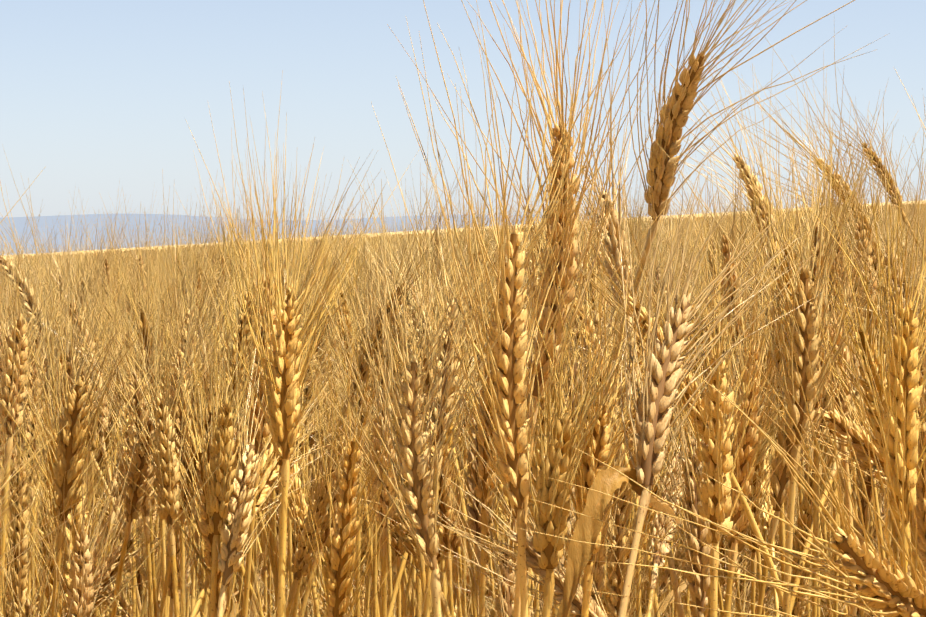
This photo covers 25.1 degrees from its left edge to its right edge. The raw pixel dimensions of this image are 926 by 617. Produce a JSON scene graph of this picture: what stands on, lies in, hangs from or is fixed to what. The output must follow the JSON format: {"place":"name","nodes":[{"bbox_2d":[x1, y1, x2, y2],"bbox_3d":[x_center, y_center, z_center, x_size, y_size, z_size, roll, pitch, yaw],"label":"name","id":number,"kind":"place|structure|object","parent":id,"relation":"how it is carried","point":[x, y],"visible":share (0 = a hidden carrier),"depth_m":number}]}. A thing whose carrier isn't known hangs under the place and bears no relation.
{"place":"outdoors","nodes":[
{"label":"outdoors","id":0,"kind":"place"},
{"bbox_2d":[0,213,685,255],"bbox_3d":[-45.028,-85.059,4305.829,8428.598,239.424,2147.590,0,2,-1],"label":"distant hills","id":1,"kind":"structure","parent":0,"point":[19,224],"depth_m":5218.39},
{"bbox_2d":[28,336,722,612],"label":"wheat field stems","id":2,"kind":"object","parent":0,"point":[309,471],"depth_m":3.53},
{"bbox_2d":[0,309,925,616],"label":"wheat stalks","id":3,"kind":"object","parent":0,"point":[386,603],"depth_m":1.22},
{"bbox_2d":[0,0,925,219],"label":"sky","id":4,"kind":"structure","parent":0,"point":[99,94]},
{"bbox_2d":[1,200,925,259],"bbox_3d":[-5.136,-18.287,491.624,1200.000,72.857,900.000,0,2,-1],"label":"wheat canopy","id":5,"kind":"object","parent":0,"point":[160,247],"visible":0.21,"depth_m":225.78},
{"bbox_2d":[649,495,679,524],"bbox_3d":[0.067,0.067,0.696,0.015,0.014,0.031,0,2,-1],"label":"wheat leaf","id":6,"kind":"object","parent":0,"point":[658,504],"visible":0.98,"depth_m":0.69},
{"bbox_2d":[623,205,834,616],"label":"wheat","id":7,"kind":"object","parent":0,"point":[716,459],"visible":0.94,"depth_m":0.72},
{"bbox_3d":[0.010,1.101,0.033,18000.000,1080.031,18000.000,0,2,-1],"label":"ground","id":8,"kind":"structure","parent":0,"visible":0},
{"bbox_2d":[1,201,141,614],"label":"wheat","id":9,"kind":"object","parent":8,"relation":"on","point":[139,605],"visible":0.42,"depth_m":1.39},
{"bbox_2d":[0,151,159,615],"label":"wheat","id":10,"kind":"object","parent":8,"relation":"on","point":[30,296],"visible":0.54,"depth_m":1.29},
{"bbox_2d":[20,247,264,616],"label":"wheat","id":11,"kind":"object","parent":8,"relation":"on","point":[260,613],"visible":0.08,"depth_m":1.14},
{"bbox_2d":[205,157,382,616],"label":"wheat","id":12,"kind":"object","parent":8,"relation":"on","point":[282,381],"visible":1,"depth_m":0.79},
{"bbox_2d":[294,157,537,616],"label":"wheat","id":13,"kind":"object","parent":8,"relation":"on","point":[418,494],"visible":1,"depth_m":0.69},
{"bbox_2d":[387,0,680,616],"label":"wheat","id":14,"kind":"object","parent":8,"relation":"on","point":[558,129],"visible":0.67,"depth_m":0.74},
{"bbox_2d":[371,0,719,616],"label":"wheat","id":15,"kind":"object","parent":8,"relation":"on","point":[508,353],"visible":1,"depth_m":0.69},
{"bbox_2d":[525,286,666,616],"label":"wheat","id":16,"kind":"object","parent":8,"relation":"on","point":[559,460],"visible":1,"depth_m":0.68},
{"bbox_2d":[518,43,684,616],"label":"wheat","id":17,"kind":"object","parent":8,"relation":"on","point":[610,244],"visible":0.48,"depth_m":0.98},
{"bbox_2d":[490,211,730,616],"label":"wheat","id":18,"kind":"object","parent":8,"relation":"on","point":[597,447],"visible":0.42,"depth_m":0.70},
{"bbox_2d":[551,0,887,616],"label":"wheat","id":19,"kind":"object","parent":8,"relation":"on","point":[677,108],"visible":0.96,"depth_m":0.86},
{"bbox_2d":[557,465,643,616],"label":"dry leaf blade","id":20,"kind":"object","parent":19,"relation":"attached to","point":[609,481],"visible":1,"depth_m":0.66},
{"bbox_2d":[519,265,925,616],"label":"wheat","id":21,"kind":"object","parent":8,"relation":"on","point":[887,590],"visible":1,"depth_m":0.50},
{"bbox_2d":[617,110,829,616],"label":"wheat","id":22,"kind":"object","parent":8,"relation":"on","point":[658,396],"visible":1,"depth_m":0.68},
{"bbox_2d":[635,19,883,616],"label":"wheat","id":23,"kind":"object","parent":8,"relation":"on","point":[762,221],"visible":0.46,"depth_m":1.20},
{"bbox_2d":[655,125,911,616],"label":"wheat","id":24,"kind":"object","parent":8,"relation":"on","point":[806,318],"visible":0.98,"depth_m":0.73},
{"bbox_2d":[708,11,885,288],"bbox_3d":[0.298,0.431,1.258,0.311,1.215,0.094,0,2,-1],"label":"wheat","id":25,"kind":"object","parent":8,"relation":"on","point":[873,244],"visible":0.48,"depth_m":1.24},
{"bbox_2d":[785,217,876,615],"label":"wheat","id":26,"kind":"object","parent":8,"relation":"on","point":[853,611],"visible":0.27,"depth_m":0.94},
{"bbox_2d":[787,74,925,258],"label":"wheat","id":27,"kind":"object","parent":8,"relation":"on","point":[890,182],"visible":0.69,"depth_m":1.59},
{"bbox_2d":[790,97,925,574],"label":"wheat","id":28,"kind":"object","parent":8,"relation":"on","point":[904,356],"visible":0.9,"depth_m":0.71}
]}

